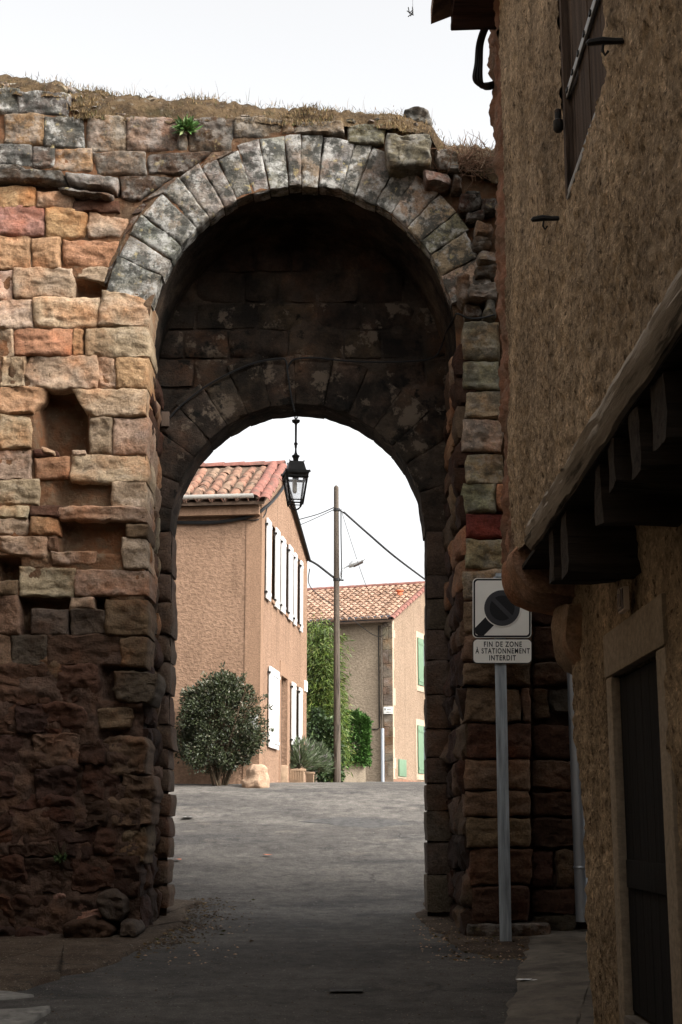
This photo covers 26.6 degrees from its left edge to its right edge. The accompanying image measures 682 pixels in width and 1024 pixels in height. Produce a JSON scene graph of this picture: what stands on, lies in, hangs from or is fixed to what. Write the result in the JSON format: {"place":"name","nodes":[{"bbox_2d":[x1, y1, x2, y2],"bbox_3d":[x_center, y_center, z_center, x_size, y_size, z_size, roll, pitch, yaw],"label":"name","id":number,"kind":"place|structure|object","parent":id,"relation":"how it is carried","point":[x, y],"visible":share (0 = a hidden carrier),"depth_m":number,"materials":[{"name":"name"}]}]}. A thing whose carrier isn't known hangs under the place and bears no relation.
{"place":"outdoors","nodes":[
{"label":"outdoors","id":0,"kind":"place"},
{"bbox_2d":[0,0,494,587],"label":"sky","id":1,"kind":"structure","parent":0,"point":[333,53],"materials":[{"name":"white"}]},
{"bbox_2d":[0,782,526,1023],"bbox_3d":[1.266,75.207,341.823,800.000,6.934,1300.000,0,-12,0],"label":"road","id":2,"kind":"structure","parent":0,"point":[226,840],"depth_m":13.67,"materials":[{"name":"grey asphalt"}]},
{"bbox_2d":[0,991,31,999],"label":"pavement patch","id":3,"kind":"object","parent":2,"relation":"on","point":[7,995],"visible":1,"depth_m":10.14,"materials":[{"name":"concrete"}]},
{"bbox_2d":[0,1005,52,1023],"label":"pavement patch","id":4,"kind":"object","parent":2,"relation":"on","point":[30,1015],"visible":1,"depth_m":9.26,"materials":[{"name":"concrete"}]},
{"bbox_2d":[0,899,199,991],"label":"dirt verge","id":5,"kind":"structure","parent":2,"relation":"on","point":[26,962],"depth_m":12.34,"materials":[{"name":"brown soil"}]},
{"bbox_2d":[116,897,266,961],"bbox_3d":[-2.292,4.039,14.090,2.877,0.313,5.377,-5,-13,21],"label":"grit","id":6,"kind":"object","parent":2,"relation":"on","point":[176,941],"visible":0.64,"depth_m":14.23,"materials":[{"name":"gravel"}]},
{"bbox_2d":[174,661,274,785],"bbox_3d":[-2.266,3.998,27.103,2.044,2.366,1.368,0,-12,0],"label":"shrub","id":7,"kind":"object","parent":2,"relation":"on","point":[198,735],"visible":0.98,"depth_m":26.84,"materials":[{"name":"green plant"}]},
{"bbox_2d":[172,460,310,783],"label":"pink house","id":8,"kind":"structure","parent":2,"relation":"on","point":[241,594],"depth_m":28.43,"materials":[{"name":"paint"}]},
{"bbox_2d":[177,482,286,524],"bbox_3d":[-3.382,-0.412,29.077,5.865,1.534,2.507,5,-13,-22],"label":"wall cable","id":9,"kind":"object","parent":8,"relation":"attached to","point":[266,506],"depth_m":28.46,"materials":[{"name":"black rubber"}]},
{"bbox_2d":[210,509,266,520],"bbox_3d":[-4.012,0.056,28.700,5.076,0.360,0.401,0,-12,2],"label":"wall cable","id":10,"kind":"object","parent":8,"relation":"attached to","point":[249,519],"depth_m":28.46,"materials":[{"name":"black rubber"}]},
{"bbox_2d":[280,679,281,781],"bbox_3d":[-1.358,4.663,30.624,0.050,2.285,0.905,-1,-12,6],"label":"door","id":11,"kind":"structure","parent":8,"relation":"in","point":[281,679],"depth_m":31.14,"materials":[{"name":"brown wood"}]},
{"bbox_2d":[243,764,271,787],"bbox_3d":[-1.578,4.913,26.513,0.501,0.548,0.518,12,-17,-43],"label":"boulder","id":12,"kind":"object","parent":2,"relation":"on","point":[255,776],"visible":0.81,"depth_m":26.33,"materials":[{"name":"beige stone"}]},
{"bbox_2d":[43,818,493,1023],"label":"pale grit","id":13,"kind":"object","parent":2,"relation":"on","point":[282,947],"visible":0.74,"depth_m":12.46,"materials":[{"name":"gravel"}]},
{"bbox_2d":[20,904,526,1023],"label":"lane pebbles","id":14,"kind":"object","parent":2,"relation":"on","point":[313,958],"visible":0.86,"depth_m":10.96,"materials":[{"name":"grey gravel"}]},
{"bbox_2d":[0,74,586,937],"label":"town gate","id":15,"kind":"structure","parent":2,"relation":"on","point":[152,266],"depth_m":15.07,"materials":[{"name":"stone"}]},
{"bbox_2d":[50,842,67,862],"bbox_3d":[-2.684,3.244,13.733,0.175,0.209,0.110,0,-12,0],"label":"wall plant","id":16,"kind":"object","parent":15,"relation":"attached to","point":[61,856],"depth_m":13.72,"materials":[{"name":"green plant"}]},
{"bbox_2d":[161,412,169,426],"bbox_3d":[-1.958,-1.030,16.067,0.090,0.170,0.080,0,-12,0],"label":"junction box","id":17,"kind":"object","parent":15,"relation":"attached to","point":[165,421],"visible":1,"depth_m":16.03,"materials":[{"name":"grey metal"}]},
{"bbox_2d":[170,113,202,134],"bbox_3d":[-1.642,-4.117,15.335,0.350,0.282,0.210,3,-13,-14],"label":"wall plant","id":18,"kind":"object","parent":15,"relation":"attached to","point":[187,124],"depth_m":15.32,"materials":[{"name":"green plant"}]},
{"bbox_2d":[169,358,294,418],"bbox_3d":[-1.232,-1.370,16.119,1.448,0.747,0.022,0,-12,0],"label":"lamp cable","id":19,"kind":"object","parent":15,"relation":"attached to","point":[202,388],"visible":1,"depth_m":16.14,"materials":[{"name":"black rubber"}]},
{"bbox_2d":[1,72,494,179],"bbox_3d":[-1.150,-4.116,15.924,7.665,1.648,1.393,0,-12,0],"label":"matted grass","id":20,"kind":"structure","parent":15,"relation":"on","point":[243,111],"depth_m":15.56,"materials":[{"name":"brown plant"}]},
{"bbox_2d":[0,72,498,183],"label":"wall top grass","id":21,"kind":"structure","parent":15,"relation":"on","point":[208,98],"depth_m":15.51,"materials":[{"name":"brown plant"}]},
{"bbox_2d":[69,78,482,143],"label":"tall grass","id":22,"kind":"structure","parent":15,"relation":"on","point":[246,97],"depth_m":15.97,"materials":[{"name":"brown plant"}]},
{"bbox_2d":[281,409,310,510],"bbox_3d":[-0.511,-0.589,16.252,0.297,1.179,0.297,3,-13,-12],"label":"lantern","id":23,"kind":"object","parent":15,"relation":"hanging from","point":[295,470],"visible":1,"depth_m":16.16,"materials":[{"name":"metal"}]},
{"bbox_2d":[287,313,494,367],"bbox_3d":[0.778,-1.869,15.729,2.689,0.320,1.196,-11,-17,42],"label":"lamp cable","id":24,"kind":"object","parent":15,"relation":"attached to","point":[436,355],"visible":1,"depth_m":16.18,"materials":[{"name":"black rubber"}]},
{"bbox_2d":[430,131,494,188],"bbox_3d":[1.443,-3.725,15.267,1.124,0.596,0.551,3,-13,-16],"label":"dry bush","id":25,"kind":"object","parent":15,"relation":"on","point":[474,162],"visible":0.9,"depth_m":15.24,"materials":[{"name":"brown plant"}]},
{"bbox_2d":[289,769,305,782],"bbox_3d":[-0.984,5.783,31.493,0.438,0.318,0.474,0,-12,0],"label":"planter","id":26,"kind":"object","parent":2,"relation":"on","point":[296,775],"visible":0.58,"depth_m":31.29,"materials":[{"name":"stone"}]},
{"bbox_2d":[289,734,327,769],"bbox_3d":[-0.900,5.263,31.579,1.263,0.797,0.838,0,-12,0],"label":"lavender","id":27,"kind":"object","parent":26,"relation":"in","point":[299,757],"visible":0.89,"depth_m":31.51,"materials":[{"name":"green plant"}]},
{"bbox_2d":[305,772,314,781],"bbox_3d":[-0.688,5.926,32.075,0.220,0.255,0.474,0,-12,0],"label":"planter","id":28,"kind":"object","parent":2,"relation":"on","point":[309,776],"visible":0.78,"depth_m":31.87,"materials":[{"name":"stone"}]},
{"bbox_2d":[304,741,334,772],"bbox_3d":[-0.516,5.450,32.175,0.846,0.764,0.562,0,-12,0],"label":"lavender","id":29,"kind":"object","parent":28,"relation":"in","point":[326,753],"visible":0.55,"depth_m":32.11,"materials":[{"name":"green plant"}]},
{"bbox_2d":[306,706,346,781],"bbox_3d":[-0.397,5.700,35.100,1.080,1.969,1.282,3,-13,-15],"label":"dark shrub","id":30,"kind":"object","parent":2,"relation":"on","point":[320,728],"visible":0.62,"depth_m":34.95,"materials":[{"name":"green plant"}]},
{"bbox_2d":[130,918,524,964],"bbox_3d":[-0.047,3.938,13.318,3.412,0.201,3.308,0,-12,0],"label":"rubble","id":31,"kind":"object","parent":2,"relation":"on","point":[414,930],"visible":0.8,"depth_m":12.57,"materials":[{"name":"brown stone"}]},
{"bbox_2d":[306,613,356,781],"bbox_3d":[-0.460,4.711,36.489,1.716,4.267,1.878,0,-12,0],"label":"ivy","id":32,"kind":"object","parent":2,"relation":"on","point":[320,676],"visible":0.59,"depth_m":36.30,"materials":[{"name":"green plant"}]},
{"bbox_2d":[136,898,527,959],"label":"fallen leaves","id":33,"kind":"object","parent":2,"relation":"on","point":[189,927],"visible":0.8,"depth_m":13.24,"materials":[{"name":"brown plant"}]},
{"bbox_2d":[330,988,362,991],"bbox_3d":[0.039,3.458,10.412,0.240,0.011,0.150,0,-12,0],"label":"metal plate","id":34,"kind":"object","parent":2,"relation":"on","point":[334,990],"visible":1,"depth_m":10.41,"materials":[{"name":"grey metal"}]},
{"bbox_2d":[333,485,365,781],"bbox_3d":[0.212,2.952,35.180,0.814,7.411,0.336,0,-12,0],"label":"utility pole","id":35,"kind":"object","parent":2,"relation":"on","point":[337,728],"visible":0.94,"depth_m":35.15,"materials":[{"name":"grey wood"}]},
{"bbox_2d":[300,507,333,519],"bbox_3d":[-0.958,0.101,34.100,0.402,1.226,3.767,-5,-13,20],"label":"overhead wire","id":36,"kind":"object","parent":35,"relation":"attached to","point":[316,514],"visible":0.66,"depth_m":35.65,"materials":[{"name":"grey metal"}]},
{"bbox_2d":[311,560,333,577],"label":"overhead cable","id":37,"kind":"object","parent":35,"relation":"attached to","point":[323,569],"visible":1,"depth_m":35.48,"materials":[{"name":"black rubber"}]},
{"bbox_2d":[342,514,375,607],"bbox_3d":[0.827,2.153,41.509,0.562,1.729,13.977,-1,-12,5],"label":"overhead wire","id":38,"kind":"object","parent":35,"relation":"attached to","point":[357,561],"visible":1,"depth_m":35.69,"materials":[{"name":"black metal"}]},
{"bbox_2d":[344,511,424,579],"bbox_3d":[2.306,1.465,39.883,1.219,1.167,9.634,-5,-13,20],"label":"overhead cable","id":39,"kind":"object","parent":35,"relation":"attached to","point":[376,541],"visible":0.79,"depth_m":35.74,"materials":[{"name":"black rubber"}]},
{"bbox_2d":[300,818,404,827],"bbox_3d":[0.163,4.842,22.450,1.699,0.158,0.894,0,-12,0],"label":"road patch","id":40,"kind":"object","parent":2,"relation":"on","point":[368,822],"visible":1,"depth_m":22.43,"materials":[{"name":"grey asphalt"}]},
{"bbox_2d":[342,760,365,781],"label":"wall","id":41,"kind":"structure","parent":2,"relation":"on","point":[359,774],"depth_m":40.36,"materials":[{"name":"stone"}]},
{"bbox_2d":[341,707,373,767],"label":"laurel hedge","id":42,"kind":"object","parent":41,"relation":"on","point":[362,721],"visible":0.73,"depth_m":40.47,"materials":[{"name":"green plant"}]},
{"bbox_2d":[306,581,424,781],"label":"house","id":43,"kind":"structure","parent":2,"relation":"on","point":[385,688],"depth_m":49.71,"materials":[{"name":"paint"}]},
{"bbox_2d":[308,569,384,636],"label":"overhead wire","id":44,"kind":"object","parent":43,"relation":"attached to","point":[340,610],"visible":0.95,"depth_m":45.91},
{"bbox_2d":[417,906,533,958],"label":"dirt verge","id":45,"kind":"structure","parent":2,"relation":"on","point":[471,945],"depth_m":13.03,"materials":[{"name":"brown soil"}]},
{"bbox_2d":[473,573,531,940],"bbox_3d":[1.528,2.257,13.410,0.573,3.414,0.084,0,-12,0],"label":"road sign","id":46,"kind":"object","parent":45,"relation":"on","point":[499,617],"visible":0.98,"depth_m":13.58,"materials":[{"name":"metal"}]},
{"bbox_2d":[504,929,593,1023],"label":"concrete apron","id":47,"kind":"object","parent":2,"relation":"on","point":[555,964],"visible":0.45,"depth_m":10.45,"materials":[{"name":"grey concrete"}]},
{"bbox_2d":[431,0,681,1023],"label":"jettied house","id":48,"kind":"structure","parent":2,"relation":"on","point":[585,110],"depth_m":6.02,"materials":[{"name":"brown paint"}]},
{"bbox_2d":[472,30,493,86],"bbox_3d":[0.910,-2.924,8.842,0.205,0.602,0.578,1,-12,-5],"label":"corner cable","id":49,"kind":"object","parent":48,"relation":"attached to","point":[474,79],"visible":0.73,"depth_m":8.84,"materials":[{"name":"black rubber"}]},
{"bbox_2d":[476,30,493,88],"bbox_3d":[0.924,-2.923,8.838,0.196,0.605,0.579,2,-12,-8],"label":"corner cable","id":50,"kind":"object","parent":48,"relation":"attached to","point":[478,80],"visible":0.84,"depth_m":8.83,"materials":[{"name":"black rubber"}]},
{"bbox_2d":[479,29,493,89],"bbox_3d":[0.939,-2.926,8.837,0.187,0.599,0.582,2,-13,-9],"label":"corner cable","id":51,"kind":"object","parent":48,"relation":"attached to","point":[483,84],"visible":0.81,"depth_m":8.84,"materials":[{"name":"black rubber"}]},
{"bbox_2d":[559,0,573,198],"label":"window frame","id":52,"kind":"structure","parent":48,"relation":"in","point":[563,4],"depth_m":6.05,"materials":[{"name":"brown wood"}]},
{"bbox_2d":[567,673,587,921],"bbox_3d":[2.272,0.829,14.223,0.169,6.200,0.156,0,-12,0],"label":"downpipe","id":53,"kind":"object","parent":48,"relation":"attached to","point":[580,878],"visible":0.27,"depth_m":13.70,"materials":[{"name":"metal"}]},
{"bbox_2d":[620,660,672,1023],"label":"door","id":54,"kind":"structure","parent":48,"relation":"in","point":[645,845],"depth_m":6.11,"materials":[{"name":"brown wood"}]},
{"bbox_3d":[-5.544,-2.184,2.187,6.600,9.459,16.000,0,-12,0],"label":"street house","id":55,"kind":"object","parent":2,"relation":"on","visible":0},
{"bbox_3d":[-0.967,-4.122,9.693,3.867,0.265,0.974,0,-12,0],"label":"overhead line","id":56,"kind":"object","parent":55,"relation":"attached to","visible":0},
{"bbox_2d":[407,6,412,16],"bbox_3d":[0.480,-3.666,10.011,0.050,0.509,0.044,0,-12,0],"label":"hanging tangle","id":57,"kind":"object","parent":56,"relation":"hanging from","point":[409,12],"visible":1,"depth_m":9.97,"materials":[{"name":"metal"}]},
{"bbox_2d":[281,765,287,781],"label":"stone block","id":58,"kind":"structure","parent":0,"point":[284,773],"depth_m":30.83,"materials":[{"name":"stone"}]}
]}

